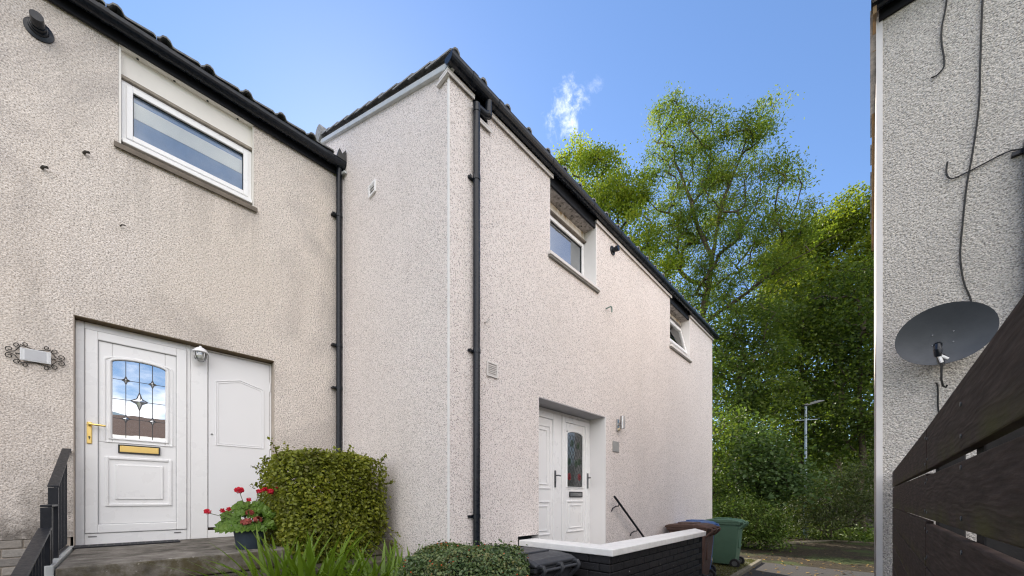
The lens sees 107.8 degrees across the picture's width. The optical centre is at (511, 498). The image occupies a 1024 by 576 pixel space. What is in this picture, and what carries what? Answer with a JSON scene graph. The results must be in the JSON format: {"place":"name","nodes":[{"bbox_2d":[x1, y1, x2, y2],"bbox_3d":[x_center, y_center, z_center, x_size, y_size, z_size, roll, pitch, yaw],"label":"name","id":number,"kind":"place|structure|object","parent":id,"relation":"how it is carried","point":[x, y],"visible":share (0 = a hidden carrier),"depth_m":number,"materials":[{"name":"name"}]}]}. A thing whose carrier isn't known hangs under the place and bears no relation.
{"place":"outdoors","nodes":[
{"label":"outdoors","id":0,"kind":"place"},
{"bbox_2d":[104,0,873,447],"label":"sky","id":1,"kind":"structure","parent":0,"point":[560,66],"materials":[{"name":"blue"}]},
{"bbox_2d":[713,558,756,575],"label":"grass","id":2,"kind":"structure","parent":0,"point":[733,569],"depth_m":7.96,"materials":[{"name":"green plant"}]},
{"bbox_2d":[712,518,873,572],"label":"soil","id":3,"kind":"structure","parent":0,"point":[860,556],"depth_m":10.14,"materials":[{"name":"brown soil"}]},
{"bbox_2d":[552,127,696,290],"bbox_3d":[5.459,-10.186,20.898,9.179,23.383,4.964,0,0,44],"label":"sycamore tree","id":4,"kind":"object","parent":3,"relation":"on","point":[620,197],"visible":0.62,"depth_m":19.94,"materials":[{"name":"green plant"}]},
{"bbox_2d":[712,398,768,519],"bbox_3d":[7.025,-0.569,13.623,4.356,5.653,3.974,0,0,44],"label":"understorey bush","id":5,"kind":"object","parent":3,"relation":"on","point":[721,487],"visible":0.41,"depth_m":12.68,"materials":[{"name":"green plant"}]},
{"bbox_2d":[635,81,851,330],"bbox_3d":[10.085,-9.965,17.987,9.443,22.945,5.288,0,0,44],"label":"ash tree","id":6,"kind":"object","parent":3,"relation":"on","point":[715,178],"visible":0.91,"depth_m":17.44,"materials":[{"name":"green plant"}]},
{"bbox_2d":[712,489,803,551],"bbox_3d":[7.093,0.632,11.646,2.512,2.212,2.961,0,0,-16],"label":"rhododendron bush","id":7,"kind":"object","parent":3,"relation":"on","point":[760,533],"visible":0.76,"depth_m":11.17,"materials":[{"name":"green plant"}]},
{"bbox_2d":[691,278,846,517],"bbox_3d":[9.680,-3.822,15.479,5.727,10.462,5.028,0,0,23],"label":"wood edge tree","id":8,"kind":"object","parent":3,"relation":"on","point":[750,395],"visible":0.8,"depth_m":14.93,"materials":[{"name":"green plant"}]},
{"bbox_2d":[712,411,845,525],"bbox_3d":[8.609,-0.736,13.128,4.912,4.486,3.637,0,0,44],"label":"hazel bush","id":9,"kind":"object","parent":3,"relation":"on","point":[782,487],"visible":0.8,"depth_m":12.52,"materials":[{"name":"green plant"}]},
{"bbox_2d":[738,180,873,517],"bbox_3d":[15.532,-6.734,18.412,8.888,16.479,4.651,0,0,44],"label":"lime tree","id":10,"kind":"object","parent":3,"relation":"on","point":[856,218],"visible":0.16,"depth_m":17.45,"materials":[{"name":"green plant"}]},
{"bbox_2d":[743,512,873,542],"bbox_3d":[11.942,1.070,14.928,7.750,0.978,11.392,0,0,44],"label":"ground cover","id":11,"kind":"object","parent":3,"relation":"on","point":[866,537],"visible":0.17,"depth_m":13.77,"materials":[{"name":"green plant"}]},
{"bbox_2d":[795,400,824,537],"bbox_3d":[11.198,-1.083,14.060,0.884,5.165,0.220,0,0,19],"label":"street lamp","id":12,"kind":"object","parent":3,"relation":"on","point":[806,419],"visible":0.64,"depth_m":14.06,"materials":[{"name":"grey metal"}]},
{"bbox_2d":[748,272,873,515],"bbox_3d":[12.581,-4.153,16.014,5.950,11.108,5.638,0,0,44],"label":"wood edge tree","id":13,"kind":"object","parent":3,"relation":"on","point":[823,446],"visible":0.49,"depth_m":15.57,"materials":[{"name":"green plant"}]},
{"bbox_2d":[790,540,832,543],"bbox_3d":[10.207,1.475,12.727,2.148,0.081,0.071,0,0,-18],"label":"timber edging","id":14,"kind":"object","parent":3,"relation":"on","point":[809,541],"visible":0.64,"depth_m":12.65,"materials":[{"name":"wood"}]},
{"bbox_2d":[769,451,873,541],"bbox_3d":[11.442,0.183,13.109,4.654,3.908,3.635,0,0,44],"label":"drooping shrub","id":15,"kind":"object","parent":3,"relation":"on","point":[854,477],"visible":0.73,"depth_m":12.91,"materials":[{"name":"green plant"}]},
{"bbox_2d":[784,248,873,531],"bbox_3d":[13.664,-4.260,14.438,5.369,11.347,4.835,0,0,44],"label":"wood edge tree","id":16,"kind":"object","parent":3,"relation":"on","point":[862,420],"visible":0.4,"depth_m":14.36,"materials":[{"name":"green plant"}]},
{"bbox_2d":[817,498,873,530],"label":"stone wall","id":17,"kind":"structure","parent":3,"relation":"on","point":[853,516],"depth_m":15.36,"materials":[{"name":"grey stone"}]},
{"bbox_2d":[833,540,873,543],"bbox_3d":[11.824,1.475,12.353,0.071,0.081,1.862,0,0,-40],"label":"timber edging","id":18,"kind":"object","parent":3,"relation":"on","point":[854,541],"visible":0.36,"depth_m":12.57,"materials":[{"name":"wood"}]},
{"bbox_2d":[714,444,873,514],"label":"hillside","id":19,"kind":"structure","parent":0,"point":[794,464],"depth_m":38.92,"materials":[{"name":"green plant"}]},
{"bbox_2d":[742,562,873,575],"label":"path","id":20,"kind":"structure","parent":0,"point":[767,569],"depth_m":7.92,"materials":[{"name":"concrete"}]},
{"bbox_2d":[748,554,873,575],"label":"fallen leaves","id":21,"kind":"object","parent":20,"relation":"on","point":[815,570],"visible":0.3,"depth_m":8.30,"materials":[{"name":"brown plant"}]},
{"bbox_2d":[892,295,1023,575],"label":"timber fence","id":22,"kind":"object","parent":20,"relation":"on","point":[956,495],"visible":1,"depth_m":0.65,"materials":[{"name":"brown wood"}]},
{"label":"paving","id":23,"kind":"structure","parent":0,"visible":0},
{"bbox_2d":[393,539,529,575],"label":"clipped hedge","id":24,"kind":"object","parent":23,"relation":"on","point":[481,558],"visible":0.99,"depth_m":2.67,"materials":[{"name":"green plant"}]},
{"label":"front step","id":25,"kind":"structure","parent":23,"relation":"on","visible":0},
{"bbox_2d":[203,555,402,575],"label":"front step","id":26,"kind":"object","parent":25,"relation":"on","point":[378,562],"visible":0.02,"depth_m":3.38,"materials":[{"name":"concrete"}]},
{"bbox_2d":[44,546,73,575],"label":"step edge kerb","id":27,"kind":"structure","parent":26,"relation":"attached to","point":[56,563],"depth_m":2.53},
{"bbox_2d":[10,448,70,575],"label":"stair railing","id":28,"kind":"object","parent":27,"relation":"on","point":[46,546],"visible":0.98,"depth_m":2.45,"materials":[{"name":"black paint"}]},
{"bbox_2d":[55,533,392,575],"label":"front step","id":29,"kind":"object","parent":26,"relation":"on","point":[135,560],"visible":0.48,"depth_m":2.92,"materials":[{"name":"concrete"}]},
{"bbox_2d":[72,539,180,548],"bbox_3d":[-3.662,0.432,3.578,0.240,0.014,0.710,0,0,44],"label":"door sill","id":30,"kind":"structure","parent":29,"relation":"on","point":[122,544],"depth_m":3.52,"materials":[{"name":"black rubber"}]},
{"bbox_2d":[233,524,264,549],"bbox_3d":[-2.327,0.336,3.308,0.256,0.206,0.256,0,0,44],"label":"plant pot","id":31,"kind":"object","parent":29,"relation":"on","point":[247,540],"visible":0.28,"depth_m":3.22,"materials":[{"name":"grey plastic"}]},
{"bbox_2d":[203,485,282,533],"bbox_3d":[-2.355,0.083,3.293,0.395,0.438,0.597,0,0,44],"label":"geranium","id":32,"kind":"object","parent":31,"relation":"in","point":[230,522],"visible":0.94,"depth_m":3.21,"materials":[{"name":"green plant"}]},
{"bbox_2d":[154,525,440,575],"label":"sword leaf plant","id":33,"kind":"object","parent":26,"relation":"on","point":[297,564],"visible":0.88,"depth_m":2.93,"materials":[{"name":"green plant"}]},
{"label":"ground","id":34,"kind":"structure","parent":0,"visible":0},
{"bbox_2d":[0,0,346,575],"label":"terrace house","id":35,"kind":"structure","parent":34,"relation":"on","point":[166,207],"depth_m":3.76,"materials":[{"name":"beige concrete"}]},
{"bbox_2d":[5,342,64,369],"bbox_3d":[-4.100,-1.225,3.215,0.032,0.206,0.323,0,0,44],"label":"house sign","id":36,"kind":"object","parent":35,"relation":"attached to","point":[35,356],"visible":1,"depth_m":3.20,"materials":[{"name":"white ceramic"}]},
{"bbox_2d":[85,328,186,533],"bbox_3d":[-3.726,-0.630,3.733,0.113,1.922,0.724,0,0,44],"label":"front door","id":37,"kind":"structure","parent":35,"relation":"in","point":[136,481],"depth_m":3.73,"materials":[{"name":"white plastic"}]},
{"bbox_2d":[114,74,256,212],"bbox_3d":[-3.423,-3.732,3.999,0.147,0.770,1.148,0,0,44],"label":"window","id":38,"kind":"structure","parent":35,"relation":"in","point":[155,130],"depth_m":3.96,"materials":[{"name":"white plastic"}]},
{"bbox_2d":[192,346,208,361],"bbox_3d":[-3.367,-1.563,4.034,0.155,0.167,0.139,0,0,44],"label":"porch lantern","id":39,"kind":"object","parent":35,"relation":"attached to","point":[200,353],"visible":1,"depth_m":4.02,"materials":[{"name":"white glass"}]},
{"bbox_2d":[208,352,270,526],"bbox_3d":[-3.176,-0.655,4.372,0.043,1.950,0.594,0,0,44],"label":"store door","id":40,"kind":"structure","parent":35,"relation":"in","point":[239,390],"depth_m":4.32,"materials":[{"name":"plastic"}]},
{"bbox_2d":[315,47,718,574],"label":"end terrace house","id":41,"kind":"structure","parent":34,"relation":"on","point":[526,325],"depth_m":4.26,"materials":[{"name":"concrete"}]},
{"bbox_2d":[539,410,560,539],"bbox_3d":[0.413,-0.132,4.777,0.109,1.995,0.585,0,0,44],"label":"double door leaf","id":42,"kind":"structure","parent":41,"relation":"in","point":[548,475],"depth_m":4.87,"materials":[{"name":"white plastic"}]},
{"bbox_2d":[548,209,600,293],"bbox_3d":[0.750,-3.303,4.940,0.290,0.819,1.135,0,0,44],"label":"window","id":43,"kind":"structure","parent":41,"relation":"in","point":[566,246],"depth_m":5.03,"materials":[{"name":"white plastic"}]},
{"bbox_2d":[562,416,590,542],"bbox_3d":[0.922,-0.131,5.307,0.109,1.993,0.654,0,0,44],"label":"double door leaf","id":44,"kind":"structure","parent":41,"relation":"in","point":[575,474],"depth_m":5.33,"materials":[{"name":"white plastic"}]},
{"bbox_2d":[613,441,618,451],"bbox_3d":[1.568,-0.785,5.637,0.013,0.160,0.185,0,0,44],"label":"house plaque","id":45,"kind":"object","parent":41,"relation":"attached to","point":[615,446],"visible":1,"depth_m":5.62,"materials":[{"name":"white plastic"}]},
{"bbox_2d":[616,416,624,430],"bbox_3d":[1.649,-1.136,5.658,0.117,0.222,0.068,0,0,30],"label":"wall light","id":46,"kind":"object","parent":41,"relation":"attached to","point":[621,424],"visible":1,"depth_m":5.64,"materials":[{"name":"metal"}]},
{"bbox_2d":[611,496,644,536],"bbox_3d":[1.913,0.431,5.937,0.105,0.951,1.304,0,0,44],"label":"wall handrail","id":47,"kind":"object","parent":41,"relation":"attached to","point":[627,514],"depth_m":5.74,"materials":[{"name":"black metal"}]},
{"bbox_2d":[669,316,692,362],"bbox_3d":[3.326,-3.304,7.657,0.337,0.822,1.165,0,0,44],"label":"window","id":48,"kind":"structure","parent":41,"relation":"in","point":[677,344],"depth_m":7.72,"materials":[{"name":"white plastic"}]},
{"bbox_2d":[487,547,580,575],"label":"wheelie bin","id":49,"kind":"object","parent":34,"relation":"on","point":[544,562],"visible":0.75,"depth_m":3.28,"materials":[{"name":"grey plastic"}]},
{"bbox_2d":[519,528,705,575],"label":"porch wall","id":50,"kind":"structure","parent":34,"relation":"on","point":[678,553],"depth_m":3.90,"materials":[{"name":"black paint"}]},
{"bbox_2d":[711,560,754,575],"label":"bin stand slab","id":51,"kind":"structure","parent":34,"relation":"on","point":[728,569],"depth_m":8.02,"materials":[{"name":"concrete"}]},
{"bbox_2d":[665,521,720,575],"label":"wheelie bin","id":52,"kind":"object","parent":51,"relation":"on","point":[711,530],"visible":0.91,"depth_m":6.63,"materials":[{"name":"brown plastic"}]},
{"bbox_2d":[677,519,719,572],"bbox_3d":[3.643,0.958,7.314,0.647,1.083,0.538,0,0,45],"label":"wheelie bin","id":53,"kind":"object","parent":51,"relation":"on","point":[712,567],"visible":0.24,"depth_m":7.29,"materials":[{"name":"blue plastic"}]},
{"bbox_2d":[706,517,748,567],"bbox_3d":[4.819,0.966,8.405,0.809,1.067,0.598,0,0,41],"label":"wheelie bin","id":54,"kind":"object","parent":51,"relation":"on","point":[727,543],"visible":0.9,"depth_m":8.19,"materials":[{"name":"green plastic"}]},
{"bbox_2d":[730,559,761,575],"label":"kerb","id":55,"kind":"structure","parent":34,"relation":"on","point":[744,570],"depth_m":7.95,"materials":[{"name":"concrete"}]},
{"bbox_2d":[709,301,873,518],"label":"woodland","id":56,"kind":"object","parent":34,"relation":"on","point":[850,456],"visible":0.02,"depth_m":22.60,"materials":[{"name":"green plant"}]},
{"bbox_2d":[870,0,1023,575],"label":"neighbour house","id":57,"kind":"structure","parent":34,"relation":"on","point":[922,126],"depth_m":2.83,"materials":[{"name":"grey concrete"}]},
{"bbox_2d":[935,382,938,411],"bbox_3d":[3.196,-0.587,2.804,0.032,0.575,0.015,0,0,22],"label":"loose cable","id":58,"kind":"object","parent":57,"relation":"attached to","point":[936,383],"visible":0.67,"depth_m":2.80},
{"bbox_2d":[931,0,947,78],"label":"loose cable","id":59,"kind":"object","parent":57,"relation":"attached to","point":[941,40],"visible":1,"depth_m":2.79,"materials":[{"name":"black rubber"}]},
{"bbox_2d":[895,301,999,387],"bbox_3d":[3.047,-1.055,2.661,0.396,0.621,0.365,0,0,2],"label":"satellite dish","id":60,"kind":"object","parent":57,"relation":"attached to","point":[941,335],"visible":0.99,"depth_m":2.64,"materials":[{"name":"grey metal"}]},
{"bbox_2d":[959,0,983,300],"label":"loose cable","id":61,"kind":"object","parent":57,"relation":"attached to","point":[970,164],"visible":0.9,"depth_m":2.69,"materials":[{"name":"black rubber"}]},
{"bbox_2d":[945,148,1022,178],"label":"loose cable","id":62,"kind":"object","parent":57,"relation":"attached to","point":[946,173],"visible":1,"depth_m":2.68,"materials":[{"name":"black rubber"}]},
{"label":"planting bed","id":63,"kind":"structure","parent":0,"visible":0},
{"bbox_2d":[250,436,402,563],"bbox_3d":[-1.923,0.259,3.835,1.140,1.654,1.158,0,0,40],"label":"clipped shrub","id":64,"kind":"object","parent":63,"relation":"in","point":[299,507],"visible":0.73,"depth_m":3.51,"materials":[{"name":"green plant"}]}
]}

